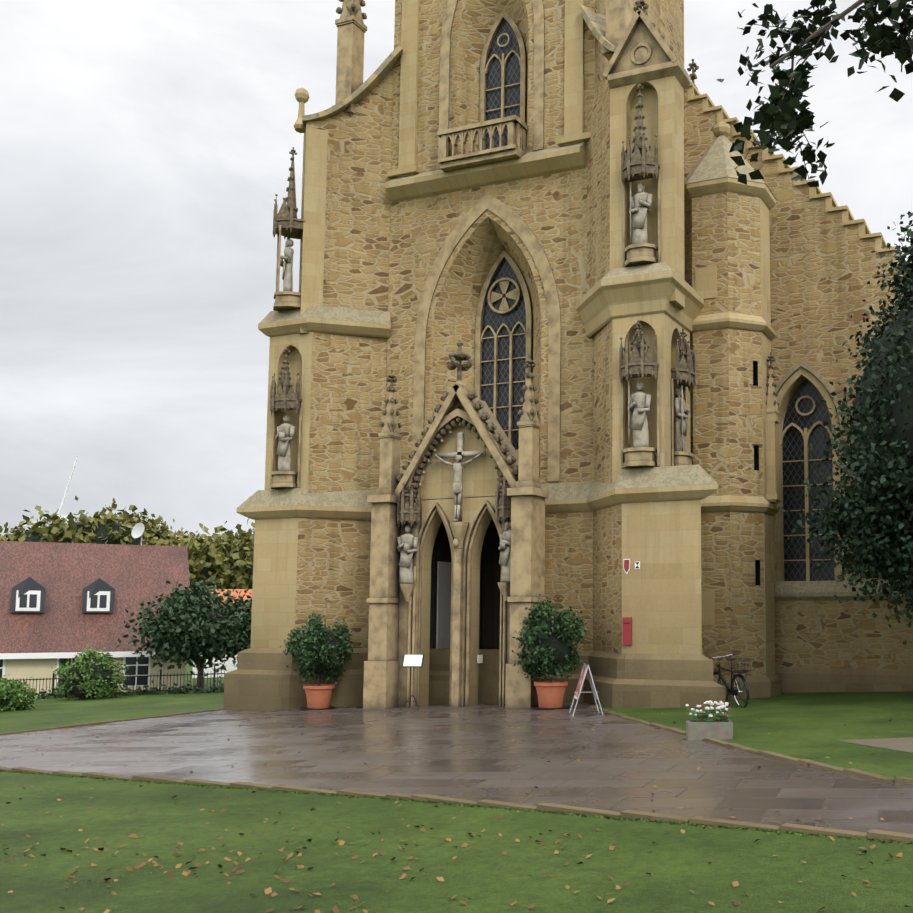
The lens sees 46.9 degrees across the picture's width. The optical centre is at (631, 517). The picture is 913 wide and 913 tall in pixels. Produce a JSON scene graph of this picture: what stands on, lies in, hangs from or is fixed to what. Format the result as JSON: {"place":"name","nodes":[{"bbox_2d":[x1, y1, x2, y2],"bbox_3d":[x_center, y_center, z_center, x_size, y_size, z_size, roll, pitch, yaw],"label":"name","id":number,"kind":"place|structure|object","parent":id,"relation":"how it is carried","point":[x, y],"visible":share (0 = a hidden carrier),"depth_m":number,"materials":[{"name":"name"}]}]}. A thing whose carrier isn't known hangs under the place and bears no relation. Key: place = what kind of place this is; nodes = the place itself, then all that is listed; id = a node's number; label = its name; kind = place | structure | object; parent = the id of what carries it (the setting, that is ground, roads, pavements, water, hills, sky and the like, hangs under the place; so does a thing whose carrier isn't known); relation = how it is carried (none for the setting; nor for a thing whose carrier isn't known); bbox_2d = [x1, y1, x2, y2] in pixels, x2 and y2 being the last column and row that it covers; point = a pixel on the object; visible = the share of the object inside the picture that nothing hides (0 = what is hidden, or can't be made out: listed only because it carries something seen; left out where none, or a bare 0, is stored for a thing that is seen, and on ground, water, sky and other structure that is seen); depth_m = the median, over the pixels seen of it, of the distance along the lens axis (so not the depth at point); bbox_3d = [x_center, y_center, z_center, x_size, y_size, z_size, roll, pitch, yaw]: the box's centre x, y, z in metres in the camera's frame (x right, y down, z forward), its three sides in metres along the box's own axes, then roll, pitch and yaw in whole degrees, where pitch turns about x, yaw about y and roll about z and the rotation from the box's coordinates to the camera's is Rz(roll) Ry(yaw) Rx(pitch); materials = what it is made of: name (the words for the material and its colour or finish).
{"place":"outdoors","nodes":[
{"label":"outdoors","id":0,"kind":"place"},
{"bbox_2d":[0,496,254,592],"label":"hill trees","id":1,"kind":"object","parent":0,"point":[217,548],"depth_m":120.37,"materials":[{"name":"green plant"}]},
{"bbox_2d":[0,659,912,912],"bbox_3d":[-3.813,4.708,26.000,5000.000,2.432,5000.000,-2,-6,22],"label":"lawn ground","id":2,"kind":"structure","parent":0,"point":[484,874],"depth_m":8.22,"materials":[{"name":"green plant"}]},
{"bbox_2d":[0,674,37,711],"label":"shrub","id":3,"kind":"object","parent":2,"relation":"on","point":[20,700],"depth_m":30.04,"materials":[{"name":"green plant"}]},
{"bbox_2d":[19,455,77,527],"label":"wind turbine","id":4,"kind":"object","parent":2,"relation":"on","point":[62,503],"visible":0.35,"depth_m":606.95,"materials":[{"name":"white metal"}]},
{"bbox_2d":[47,645,128,699],"bbox_3d":[-18.924,5.529,35.945,2.509,2.130,2.468,-2,-6,22],"label":"shrub","id":5,"kind":"object","parent":2,"relation":"on","point":[78,663],"depth_m":35.44,"materials":[{"name":"green plant"}]},
{"bbox_2d":[0,541,189,696],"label":"cottage","id":6,"kind":"structure","parent":2,"relation":"on","point":[61,602],"depth_m":41.45,"materials":[{"name":"red tile"}]},
{"bbox_2d":[131,523,144,545],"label":"satellite dish","id":7,"kind":"object","parent":6,"relation":"attached to","point":[137,530],"visible":0.9,"depth_m":45.14,"materials":[{"name":"grey metal"}]},
{"bbox_2d":[0,667,224,697],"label":"garden railing","id":8,"kind":"object","parent":2,"relation":"on","point":[130,676],"visible":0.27,"depth_m":37.89,"materials":[{"name":"black metal"}]},
{"bbox_2d":[24,676,223,699],"bbox_3d":[-24.656,6.542,37.526,23.087,1.504,2.432,0,-6,1],"label":"border planting","id":9,"kind":"object","parent":2,"relation":"on","point":[153,691],"visible":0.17,"depth_m":37.23,"materials":[{"name":"green plant"}]},
{"bbox_2d":[116,577,251,689],"bbox_3d":[-16.776,4.872,40.059,6.640,5.076,6.088,-2,-6,22],"label":"tree","id":10,"kind":"object","parent":2,"relation":"on","point":[234,639],"depth_m":38.98,"materials":[{"name":"green plant"}]},
{"bbox_2d":[192,589,251,677],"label":"neighbour house","id":11,"kind":"structure","parent":2,"relation":"on","point":[229,666],"depth_m":55.43,"materials":[{"name":"white paint"}]},
{"bbox_2d":[363,340,548,708],"bbox_3d":[-4.138,0.281,25.626,4.660,9.440,1.760,-2,-6,22],"label":"church portal","id":12,"kind":"object","parent":2,"relation":"on","point":[394,635],"visible":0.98,"depth_m":25.27,"materials":[{"name":"beige stone"}]},
{"bbox_2d":[396,432,510,583],"bbox_3d":[-4.310,-0.256,25.261,3.371,3.740,0.373,-2,-6,22],"label":"crucifix and statues","id":13,"kind":"object","parent":12,"relation":"on","point":[407,542],"visible":0.88,"depth_m":25.38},
{"bbox_2d":[0,704,912,842],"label":"paving kerb","id":14,"kind":"structure","parent":2,"relation":"on","point":[814,830],"depth_m":10.95,"materials":[{"name":"stone"}]},
{"bbox_2d":[684,192,765,675],"bbox_3d":[2.357,-1.315,25.948,2.217,13.700,2.217,-2,-6,22],"label":"stair turret","id":15,"kind":"object","parent":2,"relation":"on","point":[722,231],"visible":0.6,"depth_m":25.02,"materials":[{"name":"beige stone"}]},
{"bbox_2d":[684,122,781,699],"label":"turret trim","id":16,"kind":"structure","parent":15,"relation":"attached to","point":[713,170],"depth_m":25.36,"materials":[{"name":"stone"}]},
{"bbox_2d":[709,653,750,707],"bbox_3d":[2.051,3.517,22.168,0.620,1.133,1.836,3,-6,-29],"label":"bicycle","id":17,"kind":"object","parent":2,"relation":"on","point":[732,691],"visible":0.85,"depth_m":21.82,"materials":[{"name":"black metal"}]},
{"bbox_2d":[684,87,912,672],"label":"church side wall","id":18,"kind":"structure","parent":2,"relation":"on","point":[823,270],"depth_m":26.66,"materials":[{"name":"beige stone"}]},
{"bbox_2d":[688,82,912,692],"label":"stone trim","id":19,"kind":"structure","parent":2,"relation":"on","point":[793,680],"depth_m":26.15,"materials":[{"name":"beige stone"}]},
{"bbox_2d":[778,211,912,644],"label":"tree","id":20,"kind":"object","parent":2,"relation":"on","point":[858,519],"depth_m":20.88,"materials":[{"name":"green plant"}]},
{"bbox_2d":[0,703,912,833],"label":"forecourt paving","id":21,"kind":"structure","parent":0,"point":[722,782],"depth_m":14.28,"materials":[{"name":"grey stone"}]},
{"bbox_2d":[280,609,358,709],"bbox_3d":[-7.938,3.590,26.113,1.842,2.527,1.884,-2,-6,22],"label":"potted plant","id":22,"kind":"object","parent":21,"relation":"on","point":[298,646],"depth_m":25.76,"materials":[{"name":"green plant"}]},
{"bbox_2d":[400,654,423,708],"bbox_3d":[-5.195,3.932,24.579,0.540,1.308,0.513,-2,-6,22],"label":"music stand","id":23,"kind":"object","parent":21,"relation":"on","point":[413,660],"visible":0.96,"depth_m":24.55,"materials":[{"name":"white metal"}]},
{"bbox_2d":[0,711,909,912],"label":"fallen leaves","id":24,"kind":"object","parent":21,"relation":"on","point":[335,909],"visible":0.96,"depth_m":8.01,"materials":[{"name":"brown plant"}]},
{"bbox_2d":[510,594,586,709],"bbox_3d":[-1.889,3.050,23.475,1.881,2.591,1.832,-2,-6,22],"label":"planter","id":25,"kind":"object","parent":21,"relation":"on","point":[533,663],"depth_m":23.11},
{"bbox_2d":[569,663,602,715],"bbox_3d":[-0.941,3.571,21.350,0.645,1.039,0.630,1,-6,-10],"label":"board sign","id":26,"kind":"object","parent":21,"relation":"on","point":[585,669],"visible":0.96,"depth_m":21.26,"materials":[{"name":"silver metal"}]},
{"bbox_2d":[686,700,732,740],"bbox_3d":[1.177,3.104,15.730,0.728,0.584,0.412,0,-6,-4],"label":"flower trough","id":27,"kind":"object","parent":21,"relation":"on","point":[720,726],"visible":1,"depth_m":15.59,"materials":[{"name":"stone"}]},
{"bbox_2d":[0,0,912,539],"label":"sky","id":28,"kind":"structure","parent":0,"point":[145,145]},
{"bbox_2d":[416,406,502,706],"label":"portal block","id":29,"kind":"structure","parent":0,"point":[480,477],"depth_m":25.70,"materials":[{"name":"beige stone"}]},
{"bbox_2d":[223,0,724,709],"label":"tower trim","id":30,"kind":"structure","parent":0,"point":[261,678],"depth_m":26.49,"materials":[{"name":"beige stone"}]},
{"bbox_2d":[276,182,689,470],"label":"statues","id":31,"kind":"object","parent":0,"point":[639,401],"visible":0.98,"depth_m":24.02,"materials":[{"name":"grey stone"}]},
{"bbox_2d":[386,0,683,650],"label":"tower shaft","id":32,"kind":"object","parent":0,"point":[550,210],"visible":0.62,"depth_m":27.62,"materials":[{"name":"beige stone"}]},
{"bbox_2d":[270,0,698,488],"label":"tower ornament","id":33,"kind":"object","parent":32,"relation":"attached to","point":[643,52],"visible":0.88,"depth_m":26.98,"materials":[{"name":"beige stone"}]},
{"bbox_2d":[436,561,500,662],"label":"door panels","id":34,"kind":"object","parent":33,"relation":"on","point":[443,622],"visible":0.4,"depth_m":27.38,"materials":[{"name":"grey wood"}]},
{"bbox_2d":[250,500,701,654],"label":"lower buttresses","id":35,"kind":"structure","parent":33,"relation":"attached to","point":[303,568],"depth_m":24.57,"materials":[{"name":"beige stone"}]},
{"bbox_2d":[265,313,690,492],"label":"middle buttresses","id":36,"kind":"structure","parent":35,"relation":"on","point":[342,389],"depth_m":27.38,"materials":[{"name":"beige stone"}]},
{"bbox_2d":[299,68,684,339],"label":"upper buttresses","id":37,"kind":"structure","parent":36,"relation":"on","point":[357,228],"depth_m":26.18,"materials":[{"name":"beige stone"}]},
{"bbox_2d":[623,559,639,644],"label":"wall fittings","id":38,"kind":"object","parent":35,"relation":"attached to","point":[627,630],"depth_m":23.11,"materials":[{"name":"red metal"}]},
{"bbox_2d":[717,0,912,186],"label":"branch","id":39,"kind":"object","parent":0,"point":[788,122],"depth_m":6.96,"materials":[{"name":"green plant"}]},
{"bbox_2d":[837,737,912,752],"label":"side path","id":40,"kind":"structure","parent":0,"point":[903,744],"depth_m":14.36,"materials":[{"name":"beige stone"}]}
]}

